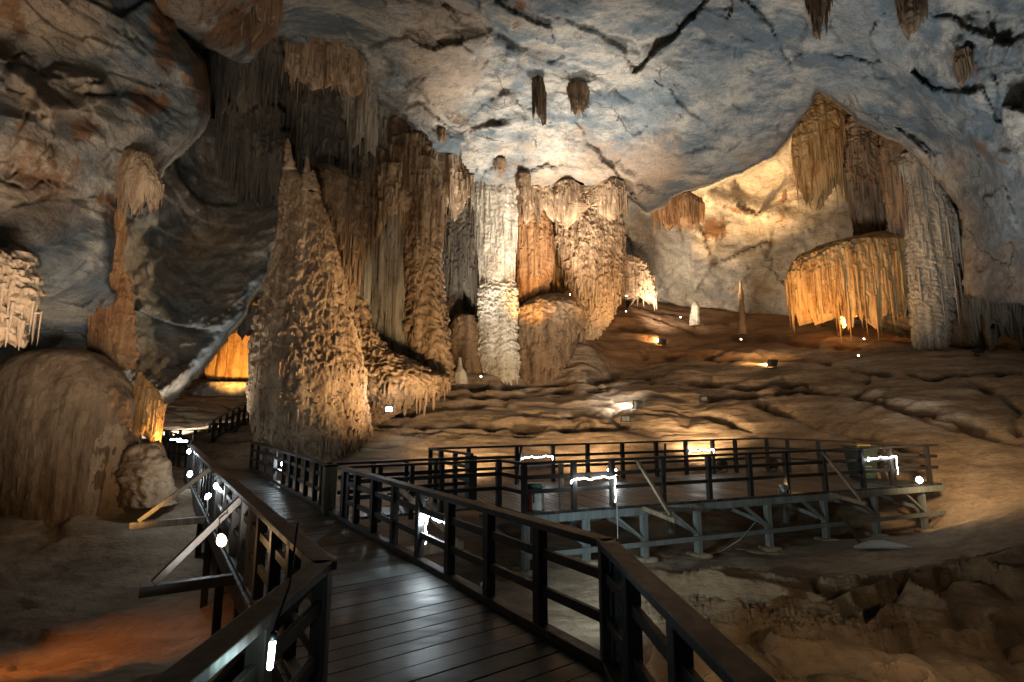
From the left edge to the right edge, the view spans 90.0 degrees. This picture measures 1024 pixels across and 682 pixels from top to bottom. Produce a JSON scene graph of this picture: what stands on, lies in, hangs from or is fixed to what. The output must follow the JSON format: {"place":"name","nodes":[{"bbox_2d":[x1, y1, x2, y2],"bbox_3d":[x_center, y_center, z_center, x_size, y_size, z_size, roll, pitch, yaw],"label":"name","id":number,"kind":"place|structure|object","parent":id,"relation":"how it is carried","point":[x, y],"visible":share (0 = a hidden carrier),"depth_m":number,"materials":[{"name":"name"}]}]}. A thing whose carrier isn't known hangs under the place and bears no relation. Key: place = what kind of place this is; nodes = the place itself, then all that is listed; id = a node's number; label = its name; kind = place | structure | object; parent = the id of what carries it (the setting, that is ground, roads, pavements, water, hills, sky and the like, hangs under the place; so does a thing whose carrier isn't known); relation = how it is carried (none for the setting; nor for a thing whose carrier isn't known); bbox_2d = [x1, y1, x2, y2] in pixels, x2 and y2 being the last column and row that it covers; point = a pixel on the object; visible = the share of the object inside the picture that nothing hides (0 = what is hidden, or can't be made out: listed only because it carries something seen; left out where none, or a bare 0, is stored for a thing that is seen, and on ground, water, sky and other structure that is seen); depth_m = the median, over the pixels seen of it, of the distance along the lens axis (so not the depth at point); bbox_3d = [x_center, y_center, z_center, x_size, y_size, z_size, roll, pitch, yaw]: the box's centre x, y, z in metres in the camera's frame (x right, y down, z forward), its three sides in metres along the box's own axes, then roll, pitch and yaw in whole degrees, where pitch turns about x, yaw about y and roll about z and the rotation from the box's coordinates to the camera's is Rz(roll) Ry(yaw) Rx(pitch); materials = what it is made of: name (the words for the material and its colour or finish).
{"place":"outdoors","nodes":[
{"label":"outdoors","id":0,"kind":"place"},
{"bbox_2d":[0,298,1023,681],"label":"cave floor","id":1,"kind":"structure","parent":0,"point":[944,602],"depth_m":12.52,"materials":[{"name":"stone"}]},
{"bbox_2d":[0,347,141,528],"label":"rounded boulder","id":2,"kind":"object","parent":1,"relation":"on","point":[67,425],"visible":0.8,"depth_m":11.21,"materials":[{"name":"stone"}]},
{"bbox_2d":[132,372,166,442],"bbox_3d":[-8.759,1.738,12.267,0.838,1.999,0.459,0,-8,0],"label":"stalagmite","id":3,"kind":"object","parent":2,"relation":"on","point":[151,405],"visible":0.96,"depth_m":12.15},
{"bbox_2d":[113,442,179,508],"bbox_3d":[-8.300,3.025,11.688,1.329,1.374,1.009,0,-8,0],"label":"knobby rock","id":4,"kind":"object","parent":1,"relation":"on","point":[143,474],"visible":0.95,"depth_m":11.37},
{"bbox_2d":[159,429,190,467],"bbox_3d":[-12.315,3.882,18.636,2.263,1.319,0.100,-5,-10,33],"label":"wooden railing","id":5,"kind":"object","parent":1,"relation":"on","point":[174,453],"visible":0.63,"depth_m":18.54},
{"bbox_2d":[163,429,217,439],"bbox_3d":[-13.578,4.457,22.593,3.206,1.120,0.120,7,-11,-40],"label":"wooden railing","id":6,"kind":"object","parent":1,"relation":"on","point":[195,431],"visible":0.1,"depth_m":22.34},
{"bbox_2d":[187,382,246,396],"bbox_3d":[-22.143,4.476,38.756,7.078,2.620,3.688,0,-8,0],"label":"pebbly boulder","id":7,"kind":"object","parent":1,"relation":"on","point":[230,389],"visible":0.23,"depth_m":37.50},
{"bbox_2d":[206,423,230,428],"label":"tunnel walkway","id":8,"kind":"structure","parent":1,"relation":"on","point":[210,425],"depth_m":23.65,"materials":[{"name":"brown wood"}]},
{"bbox_2d":[210,401,249,442],"bbox_3d":[-11.994,3.488,22.279,0.520,1.798,3.168,-1,-8,9],"label":"wooden railing","id":9,"kind":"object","parent":1,"relation":"on","point":[232,429],"depth_m":21.79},
{"bbox_2d":[183,475,280,681],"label":"boardwalk frame","id":10,"kind":"object","parent":1,"relation":"on","point":[210,546],"visible":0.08,"depth_m":7.44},
{"bbox_2d":[184,469,623,681],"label":"boardwalk","id":11,"kind":"structure","parent":10,"relation":"on","point":[395,617],"depth_m":4.44,"materials":[{"name":"brown wood"}]},
{"bbox_2d":[129,443,336,681],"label":"wooden railing","id":12,"kind":"object","parent":11,"relation":"on","point":[240,643],"visible":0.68,"depth_m":3.45,"materials":[{"name":"wood"}]},
{"bbox_2d":[203,493,210,514],"bbox_3d":[-4.438,2.374,7.438,0.101,0.320,0.080,-5,-10,30],"label":"hanging bulb","id":13,"kind":"object","parent":12,"relation":"hanging from","point":[207,496],"visible":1,"depth_m":7.44,"materials":[{"name":"white glass"}]},
{"bbox_2d":[216,500,227,546],"bbox_3d":[-2.713,1.711,4.804,0.086,0.416,0.084,-8,-11,42],"label":"hanging bulb","id":14,"kind":"object","parent":12,"relation":"hanging from","point":[221,541],"visible":1,"depth_m":4.77,"materials":[{"name":"white glass"}]},
{"bbox_2d":[267,523,298,670],"bbox_3d":[-1.018,1.132,2.306,0.034,0.562,0.218,0,-8,3],"label":"tube lamp","id":15,"kind":"object","parent":12,"relation":"attached to","point":[272,644],"visible":1,"depth_m":2.19,"materials":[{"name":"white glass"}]},
{"bbox_2d":[249,442,332,504],"bbox_3d":[-6.265,3.422,13.734,0.140,1.020,9.765,6,-10,-34],"label":"wooden railing","id":16,"kind":"object","parent":11,"relation":"on","point":[313,485],"visible":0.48,"depth_m":12.24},
{"bbox_2d":[320,463,338,513],"bbox_3d":[-3.471,2.837,9.709,0.270,0.980,0.270,6,-10,-34],"label":"box post","id":17,"kind":"object","parent":11,"relation":"on","point":[329,487],"visible":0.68,"depth_m":9.63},
{"bbox_2d":[185,466,623,681],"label":"boardwalk kerb","id":18,"kind":"structure","parent":11,"relation":"on","point":[569,643],"depth_m":4.82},
{"bbox_2d":[337,466,776,681],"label":"wooden railing","id":19,"kind":"object","parent":11,"relation":"attached to","point":[625,577],"visible":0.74,"depth_m":3.73,"materials":[{"name":"wood"}]},
{"bbox_2d":[339,472,350,518],"bbox_3d":[-2.899,2.707,8.885,0.030,0.800,0.460,6,-10,-34],"label":"boarded panel","id":20,"kind":"object","parent":19,"relation":"attached to","point":[347,497],"visible":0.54,"depth_m":8.77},
{"bbox_2d":[425,515,443,544],"bbox_3d":[-0.869,2.291,6.091,0.032,0.382,0.714,6,-10,-34],"label":"rope light","id":21,"kind":"object","parent":19,"relation":"attached to","point":[437,520],"visible":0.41,"depth_m":6.34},
{"bbox_2d":[338,500,494,519],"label":"side bridge","id":22,"kind":"structure","parent":10,"relation":"on","point":[403,511],"depth_m":9.91,"materials":[{"name":"grey wood"}]},
{"bbox_2d":[336,456,466,507],"bbox_3d":[-2.176,2.942,10.467,2.770,1.030,0.080,5,-10,-30],"label":"wooden railing","id":23,"kind":"object","parent":22,"relation":"on","point":[434,471],"visible":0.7,"depth_m":10.61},
{"bbox_2d":[347,459,496,522],"bbox_3d":[-1.676,2.835,9.735,3.046,1.030,0.080,4,-9,-25],"label":"wooden railing","id":24,"kind":"object","parent":22,"relation":"on","point":[412,477],"visible":0.64,"depth_m":9.81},
{"bbox_2d":[245,138,372,463],"bbox_3d":[-7.144,-1.669,18.611,4.480,11.861,2.570,0,-8,0],"label":"giant stalagmite","id":25,"kind":"object","parent":1,"relation":"on","point":[306,384],"visible":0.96,"depth_m":17.54,"materials":[{"name":"stone"}]},
{"bbox_2d":[301,163,375,310],"bbox_3d":[-7.007,-3.978,20.265,3.035,6.178,1.438,0,-8,0],"label":"stalagmite shoulder","id":26,"kind":"object","parent":25,"relation":"attached to","point":[347,204],"visible":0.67,"depth_m":19.92},
{"bbox_2d":[368,147,407,356],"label":"pipe column","id":27,"kind":"structure","parent":1,"relation":"on","point":[386,306],"depth_m":22.97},
{"bbox_2d":[366,147,394,232],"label":"hanging drapery","id":28,"kind":"object","parent":27,"relation":"hanging from","point":[382,154],"visible":0.2,"depth_m":23.41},
{"bbox_2d":[373,162,412,244],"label":"hanging drapery","id":29,"kind":"object","parent":27,"relation":"hanging from","point":[391,194],"visible":0.58,"depth_m":23.31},
{"bbox_2d":[348,299,450,423],"bbox_3d":[-4.920,0.846,21.301,4.758,5.211,3.115,0,-8,0],"label":"flowstone mound","id":30,"kind":"object","parent":1,"relation":"on","point":[397,382],"visible":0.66,"depth_m":20.35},
{"bbox_2d":[402,155,455,385],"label":"lumpy column","id":31,"kind":"structure","parent":30,"relation":"on","point":[426,330],"depth_m":22.95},
{"bbox_2d":[454,357,467,383],"bbox_3d":[-2.578,1.480,25.650,0.728,1.312,0.674,0,-8,0],"label":"stalagmite","id":32,"kind":"object","parent":1,"relation":"on","point":[460,375],"visible":0.94,"depth_m":25.40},
{"bbox_2d":[450,314,483,373],"bbox_3d":[-2.366,0.802,27.496,2.378,4.431,1.585,0,-8,0],"label":"recess stump","id":33,"kind":"object","parent":1,"relation":"on","point":[464,335],"visible":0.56,"depth_m":26.99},
{"bbox_2d":[472,181,520,385],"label":"white column","id":34,"kind":"structure","parent":1,"relation":"on","point":[495,220],"depth_m":27.37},
{"bbox_2d":[512,566,531,577],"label":"footing slab","id":35,"kind":"structure","parent":1,"relation":"on","point":[526,573],"depth_m":9.43,"materials":[{"name":"concrete"}]},
{"bbox_2d":[517,293,585,383],"bbox_3d":[2.030,-0.112,28.139,4.049,5.050,2.765,0,-8,0],"label":"rounded mound","id":36,"kind":"object","parent":1,"relation":"on","point":[551,326],"visible":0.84,"depth_m":27.15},
{"bbox_2d":[575,556,597,565],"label":"footing slab","id":37,"kind":"structure","parent":1,"relation":"on","point":[593,561],"depth_m":9.93,"materials":[{"name":"concrete"}]},
{"bbox_2d":[553,186,626,340],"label":"broken column","id":38,"kind":"structure","parent":1,"relation":"on","point":[591,247],"depth_m":28.62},
{"bbox_2d":[620,416,630,423],"bbox_3d":[4.608,3.197,20.805,0.404,0.322,0.167,0,-8,0],"label":"floodlight","id":39,"kind":"object","parent":1,"relation":"attached to","point":[625,419],"visible":1,"depth_m":20.74,"materials":[{"name":"black metal"}]},
{"bbox_2d":[632,400,642,408],"bbox_3d":[5.358,2.741,21.751,0.601,0.461,0.241,5,-10,-31],"label":"floodlight","id":40,"kind":"object","parent":1,"relation":"on","point":[637,404],"visible":0.99,"depth_m":21.66,"materials":[{"name":"black metal"}]},
{"bbox_2d":[634,554,657,562],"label":"footing slab","id":41,"kind":"structure","parent":1,"relation":"on","point":[649,559],"depth_m":10.33,"materials":[{"name":"concrete"}]},
{"bbox_2d":[658,338,666,346],"bbox_3d":[9.064,0.081,30.780,0.656,0.507,0.296,4,-9,-26],"label":"floodlight","id":42,"kind":"object","parent":1,"relation":"on","point":[661,341],"visible":1,"depth_m":30.70,"materials":[{"name":"black metal"}]},
{"bbox_2d":[430,471,944,570],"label":"viewing platform","id":43,"kind":"structure","parent":1,"relation":"on","point":[732,496],"depth_m":11.84,"materials":[{"name":"brown wood"}]},
{"bbox_2d":[528,483,533,510],"bbox_3d":[0.339,2.991,9.836,0.166,0.510,0.137,0,-8,0],"label":"fire extinguisher","id":44,"kind":"object","parent":43,"relation":"on","point":[529,501],"visible":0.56,"depth_m":9.78,"materials":[{"name":"red paint"}]},
{"bbox_2d":[528,482,544,510],"bbox_3d":[0.475,3.015,9.960,0.300,0.500,0.280,-2,-9,17],"label":"cabinet","id":45,"kind":"object","parent":43,"relation":"on","point":[538,504],"visible":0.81,"depth_m":9.84,"materials":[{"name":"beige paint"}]},
{"bbox_2d":[558,463,563,508],"bbox_3d":[0.962,2.845,10.043,0.085,0.860,0.085,3,-9,-17],"label":"worn post","id":46,"kind":"object","parent":43,"relation":"on","point":[561,485],"visible":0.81,"depth_m":10.01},
{"bbox_2d":[428,437,936,499],"bbox_3d":[4.599,3.395,14.174,13.654,1.200,3.663,2,-8,-13],"label":"wooden railing","id":47,"kind":"object","parent":43,"relation":"on","point":[471,482],"visible":0.63,"depth_m":14.69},
{"bbox_2d":[495,444,938,522],"bbox_3d":[5.872,3.084,11.461,12.516,1.246,1.591,2,-9,-17],"label":"wooden railing","id":48,"kind":"object","parent":43,"relation":"on","point":[662,483],"visible":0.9,"depth_m":11.11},
{"bbox_2d":[570,476,615,502],"bbox_3d":[1.613,2.939,10.097,1.021,0.531,0.032,3,-9,-20],"label":"rope light","id":49,"kind":"object","parent":48,"relation":"attached to","point":[597,478],"visible":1,"depth_m":10.17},
{"bbox_2d":[716,460,727,472],"bbox_3d":[6.747,4.003,16.522,0.418,0.457,0.426,0,-8,0],"label":"spotlight","id":50,"kind":"object","parent":43,"relation":"on","point":[719,463],"visible":0.45,"depth_m":16.41,"materials":[{"name":"black metal"}]},
{"bbox_2d":[778,484,789,493],"bbox_3d":[6.318,3.441,11.908,0.202,0.231,0.203,2,-9,-14],"label":"spotlight","id":51,"kind":"object","parent":43,"relation":"on","point":[783,488],"visible":1,"depth_m":11.84,"materials":[{"name":"metal"}]},
{"bbox_2d":[841,444,878,478],"bbox_3d":[10.156,3.497,14.894,0.660,0.965,0.720,0,-8,0],"label":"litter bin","id":52,"kind":"object","parent":43,"relation":"on","point":[852,454],"visible":0.71,"depth_m":14.65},
{"bbox_2d":[914,476,922,483],"bbox_3d":[10.791,3.699,13.611,0.205,0.207,0.183,0,-8,0],"label":"spotlight","id":53,"kind":"object","parent":43,"relation":"on","point":[918,479],"visible":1,"depth_m":13.55,"materials":[{"name":"metal"}]},
{"bbox_2d":[689,302,700,325],"bbox_3d":[11.974,-1.804,33.600,0.760,1.572,0.719,0,-8,0],"label":"stalagmite","id":54,"kind":"object","parent":1,"relation":"on","point":[695,318],"visible":1,"depth_m":33.39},
{"bbox_2d":[686,550,712,558],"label":"footing slab","id":55,"kind":"structure","parent":1,"relation":"on","point":[704,555],"depth_m":10.82,"materials":[{"name":"concrete"}]},
{"bbox_2d":[699,395,709,402],"bbox_3d":[8.391,2.534,22.345,0.416,0.323,0.178,-2,-9,17],"label":"floodlight","id":56,"kind":"object","parent":1,"relation":"on","point":[703,398],"visible":1,"depth_m":22.31,"materials":[{"name":"black metal"}]},
{"bbox_2d":[737,281,746,334],"bbox_3d":[14.092,-2.082,31.642,0.606,3.348,0.587,0,-8,0],"label":"stalagmite","id":57,"kind":"object","parent":1,"relation":"on","point":[742,328],"visible":1,"depth_m":31.45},
{"bbox_2d":[736,548,765,553],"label":"footing slab","id":58,"kind":"structure","parent":1,"relation":"on","point":[756,550],"depth_m":11.49,"materials":[{"name":"concrete"}]},
{"bbox_2d":[758,544,782,551],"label":"footing slab","id":59,"kind":"structure","parent":1,"relation":"on","point":[775,548],"depth_m":11.52,"materials":[{"name":"concrete"}]},
{"bbox_2d":[767,359,778,368],"bbox_3d":[12.804,1.124,25.105,0.578,0.460,0.276,1,-8,-6],"label":"floodlight","id":60,"kind":"object","parent":1,"relation":"on","point":[772,363],"visible":1,"depth_m":25.05,"materials":[{"name":"black metal"}]},
{"bbox_2d":[769,459,778,470],"bbox_3d":[8.533,4.053,16.861,0.415,0.456,0.430,0,-8,0],"label":"spotlight","id":61,"kind":"object","parent":1,"relation":"on","point":[773,461],"visible":0.53,"depth_m":16.74,"materials":[{"name":"black metal"}]},
{"bbox_2d":[814,536,838,540],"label":"footing slab","id":62,"kind":"structure","parent":1,"relation":"on","point":[821,538],"depth_m":12.24,"materials":[{"name":"concrete"}]},
{"bbox_2d":[784,231,910,341],"bbox_3d":[18.665,-2.745,28.070,7.095,6.428,3.209,0,-8,0],"label":"jellyfish flowstone","id":63,"kind":"object","parent":1,"relation":"on","point":[847,281],"visible":0.81,"depth_m":26.89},
{"bbox_2d":[839,510,860,542],"bbox_3d":[7.723,4.252,11.693,0.748,0.798,0.045,5,-10,-31],"label":"leaning pole","id":64,"kind":"object","parent":1,"relation":"on","point":[849,526],"visible":1,"depth_m":11.67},
{"bbox_2d":[865,531,888,536],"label":"footing slab","id":65,"kind":"structure","parent":1,"relation":"on","point":[872,534],"depth_m":12.82,"materials":[{"name":"concrete"}]},
{"bbox_2d":[854,540,912,548],"bbox_3d":[7.980,4.474,11.259,1.192,0.050,0.618,0,-8,0],"label":"pale sheet","id":66,"kind":"object","parent":1,"relation":"on","point":[882,544],"visible":1,"depth_m":11.07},
{"bbox_2d":[914,527,935,532],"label":"footing slab","id":67,"kind":"structure","parent":1,"relation":"on","point":[920,530],"depth_m":13.48,"materials":[{"name":"concrete"}]},
{"bbox_2d":[898,151,963,349],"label":"tall column","id":68,"kind":"structure","parent":1,"relation":"on","point":[933,250],"depth_m":26.38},
{"bbox_2d":[879,136,908,237],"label":"column drapery","id":69,"kind":"object","parent":68,"relation":"attached to","point":[895,200],"depth_m":27.72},
{"bbox_2d":[950,200,986,349],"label":"shadow column","id":70,"kind":"structure","parent":1,"relation":"on","point":[962,338],"depth_m":26.64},
{"bbox_2d":[971,348,985,355],"bbox_3d":[21.381,0.505,23.441,0.527,0.336,0.328,2,-8,-11],"label":"floodlight","id":71,"kind":"object","parent":1,"relation":"on","point":[978,350],"visible":1,"depth_m":23.35,"materials":[{"name":"black metal"}]},
{"bbox_2d":[155,0,1023,378],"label":"cave ceiling","id":72,"kind":"structure","parent":0,"point":[709,102],"depth_m":22.77,"materials":[{"name":"stone"}]},
{"bbox_2d":[0,248,46,350],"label":"lumpy stalactite","id":73,"kind":"object","parent":72,"relation":"hanging from","point":[22,291],"visible":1,"depth_m":9.66},
{"bbox_2d":[0,0,211,380],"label":"rock buttress","id":74,"kind":"object","parent":72,"relation":"attached to","point":[90,90],"visible":0.77,"depth_m":12.25,"materials":[{"name":"stone"}]},
{"bbox_2d":[86,199,139,376],"bbox_3d":[-10.483,-1.492,13.432,1.787,5.040,0.456,-1,-8,4],"label":"brown strip","id":75,"kind":"object","parent":74,"relation":"attached to","point":[111,336],"visible":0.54,"depth_m":13.17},
{"bbox_2d":[115,147,164,218],"bbox_3d":[-9.137,-3.764,12.575,1.159,2.009,0.640,0,-8,0],"label":"stalactite fan","id":76,"kind":"object","parent":74,"relation":"attached to","point":[139,182],"visible":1,"depth_m":12.38},
{"bbox_2d":[121,107,278,404],"bbox_3d":[-13.434,-5.507,23.792,9.194,17.275,12.470,7,-11,-42],"label":"rock slab","id":77,"kind":"object","parent":72,"relation":"attached to","point":[199,247],"visible":0.55,"depth_m":19.72,"materials":[{"name":"stone"}]},
{"bbox_2d":[216,103,286,212],"bbox_3d":[-11.455,-7.677,22.923,3.437,5.977,1.658,0,-8,0],"label":"hanging drapery","id":78,"kind":"object","parent":77,"relation":"hanging from","point":[251,152],"visible":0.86,"depth_m":22.58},
{"bbox_2d":[204,331,249,381],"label":"tunnel drapery","id":79,"kind":"object","parent":72,"relation":"hanging from","point":[229,362],"visible":0.47,"depth_m":39.45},
{"bbox_2d":[206,36,282,135],"bbox_3d":[-11.496,-10.950,21.758,3.879,5.150,2.086,0,-8,0],"label":"hanging drapery","id":80,"kind":"object","parent":72,"relation":"hanging from","point":[243,88],"visible":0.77,"depth_m":21.25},
{"bbox_2d":[237,305,257,339],"bbox_3d":[-18.893,-1.227,36.554,2.492,2.510,1.171,0,-8,0],"label":"tunnel stalactite","id":81,"kind":"object","parent":72,"relation":"hanging from","point":[245,328],"visible":0.34,"depth_m":36.14},
{"bbox_2d":[241,0,282,47],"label":"hanging drapery","id":82,"kind":"object","parent":72,"relation":"hanging from","point":[261,16],"visible":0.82,"depth_m":17.82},
{"bbox_2d":[234,72,296,196],"bbox_3d":[-11.381,-8.283,24.153,4.102,10.334,1.988,5,-9,-29],"label":"hanging drapery","id":83,"kind":"object","parent":72,"relation":"hanging from","point":[281,99],"visible":0.02,"depth_m":24.01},
{"bbox_2d":[281,36,366,107],"bbox_3d":[-8.501,-11.748,22.426,4.208,3.311,2.026,0,-8,0],"label":"hanging drapery","id":84,"kind":"object","parent":72,"relation":"hanging from","point":[313,63],"visible":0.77,"depth_m":21.88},
{"bbox_2d":[286,80,374,189],"bbox_3d":[-8.424,-8.655,23.006,4.398,6.903,2.271,-1,-8,8],"label":"hanging drapery","id":85,"kind":"object","parent":72,"relation":"hanging from","point":[318,127],"visible":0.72,"depth_m":22.44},
{"bbox_2d":[337,75,378,166],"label":"hanging drapery","id":86,"kind":"object","parent":72,"relation":"hanging from","point":[362,122],"visible":0.62,"depth_m":22.71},
{"bbox_2d":[356,245,372,306],"bbox_3d":[-6.786,-2.774,21.828,1.563,3.013,0.792,2,-9,-15],"label":"thin curtain","id":87,"kind":"object","parent":72,"relation":"hanging from","point":[364,292],"visible":0.29,"depth_m":21.65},
{"bbox_2d":[377,102,395,146],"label":"hanging drapery","id":88,"kind":"object","parent":72,"relation":"hanging from","point":[383,116],"visible":0.39,"depth_m":24.14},
{"bbox_2d":[387,116,439,167],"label":"hanging drapery","id":89,"kind":"object","parent":72,"relation":"hanging from","point":[399,126],"visible":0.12,"depth_m":24.37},
{"bbox_2d":[389,133,420,200],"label":"hanging drapery","id":90,"kind":"object","parent":89,"relation":"hanging from","point":[405,148],"visible":0.73,"depth_m":23.62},
{"bbox_2d":[437,128,446,144],"bbox_3d":[-3.398,-9.817,24.669,0.501,0.733,0.448,-7,-11,40],"label":"stalactite","id":91,"kind":"object","parent":72,"relation":"hanging from","point":[442,134],"visible":1,"depth_m":24.53},
{"bbox_2d":[432,149,474,221],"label":"hanging drapery","id":92,"kind":"object","parent":72,"relation":"hanging from","point":[458,179],"visible":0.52,"depth_m":25.63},
{"bbox_2d":[442,198,479,307],"bbox_3d":[-2.910,-4.896,28.464,2.970,8.842,1.516,0,-8,0],"label":"dark drapery","id":93,"kind":"object","parent":72,"relation":"hanging from","point":[460,264],"visible":0.42,"depth_m":27.92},
{"bbox_2d":[493,157,506,170],"bbox_3d":[-0.633,-9.223,26.966,0.715,0.702,0.546,5,-10,-29],"label":"stalactite","id":94,"kind":"object","parent":72,"relation":"hanging from","point":[499,164],"visible":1,"depth_m":26.84},
{"bbox_2d":[515,172,530,200],"bbox_3d":[0.631,-8.193,27.554,0.748,1.593,0.674,-7,-11,38],"label":"stalactite","id":95,"kind":"object","parent":72,"relation":"hanging from","point":[523,181],"visible":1,"depth_m":27.38},
{"bbox_2d":[515,209,555,305],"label":"orange drapery","id":96,"kind":"object","parent":72,"relation":"hanging from","point":[535,265],"visible":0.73,"depth_m":28.65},
{"bbox_2d":[516,185,560,232],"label":"hanging drapery","id":97,"kind":"object","parent":72,"relation":"hanging from","point":[539,200],"visible":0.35,"depth_m":28.66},
{"bbox_2d":[531,77,546,125],"bbox_3d":[1.222,-10.752,23.068,0.697,2.337,0.511,0,-8,0],"label":"stalactite","id":98,"kind":"object","parent":72,"relation":"hanging from","point":[539,98],"visible":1,"depth_m":22.92},
{"bbox_2d":[550,221,567,293],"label":"brown drapery","id":99,"kind":"object","parent":72,"relation":"hanging from","point":[560,287],"visible":0.11,"depth_m":30.39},
{"bbox_2d":[566,82,589,116],"bbox_3d":[3.022,-10.855,23.353,1.072,1.594,0.815,0,-8,0],"label":"stalactite","id":100,"kind":"object","parent":72,"relation":"hanging from","point":[578,93],"visible":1,"depth_m":23.13},
{"bbox_2d":[554,178,627,231],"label":"hanging drapery","id":101,"kind":"object","parent":72,"relation":"hanging from","point":[608,197],"visible":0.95,"depth_m":28.32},
{"bbox_2d":[621,254,657,310],"bbox_3d":[8.203,-3.823,33.902,2.827,3.785,1.453,0,-8,0],"label":"spiky curtain","id":102,"kind":"object","parent":72,"relation":"hanging from","point":[639,279],"visible":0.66,"depth_m":33.45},
{"bbox_2d":[651,191,704,235],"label":"hanging drapery","id":103,"kind":"object","parent":72,"relation":"hanging from","point":[685,209],"visible":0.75,"depth_m":34.06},
{"bbox_2d":[804,0,832,39],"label":"stalactite","id":104,"kind":"object","parent":72,"relation":"hanging from","point":[817,10],"visible":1,"depth_m":16.95},
{"bbox_2d":[791,92,849,213],"bbox_3d":[19.354,-12.158,31.852,3.916,9.823,2.160,0,-8,0],"label":"golden drapery","id":105,"kind":"object","parent":72,"relation":"hanging from","point":[818,141],"visible":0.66,"depth_m":31.12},
{"bbox_2d":[843,115,887,235],"bbox_3d":[21.794,-9.437,30.059,3.999,8.453,2.442,-4,-9,24],"label":"alcove drapery","id":106,"kind":"object","parent":72,"relation":"hanging from","point":[864,193],"visible":0.58,"depth_m":29.68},
{"bbox_2d":[894,0,927,40],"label":"stalactite","id":107,"kind":"object","parent":72,"relation":"hanging from","point":[910,15],"visible":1,"depth_m":16.70},
{"bbox_2d":[952,46,973,89],"bbox_3d":[15.695,-9.400,17.754,0.606,1.426,0.538,-5,-10,30],"label":"stalactite","id":108,"kind":"object","parent":72,"relation":"hanging from","point":[963,64],"visible":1,"depth_m":17.64},
{"bbox_2d":[967,294,986,344],"bbox_3d":[22.689,-1.076,24.720,1.039,2.533,0.677,0,-8,0],"label":"stalactite cluster","id":109,"kind":"object","parent":72,"relation":"hanging from","point":[976,311],"visible":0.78,"depth_m":24.69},
{"bbox_2d":[983,299,1023,350],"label":"stalactite cluster","id":110,"kind":"object","parent":72,"relation":"hanging from","point":[1000,319],"visible":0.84,"depth_m":24.16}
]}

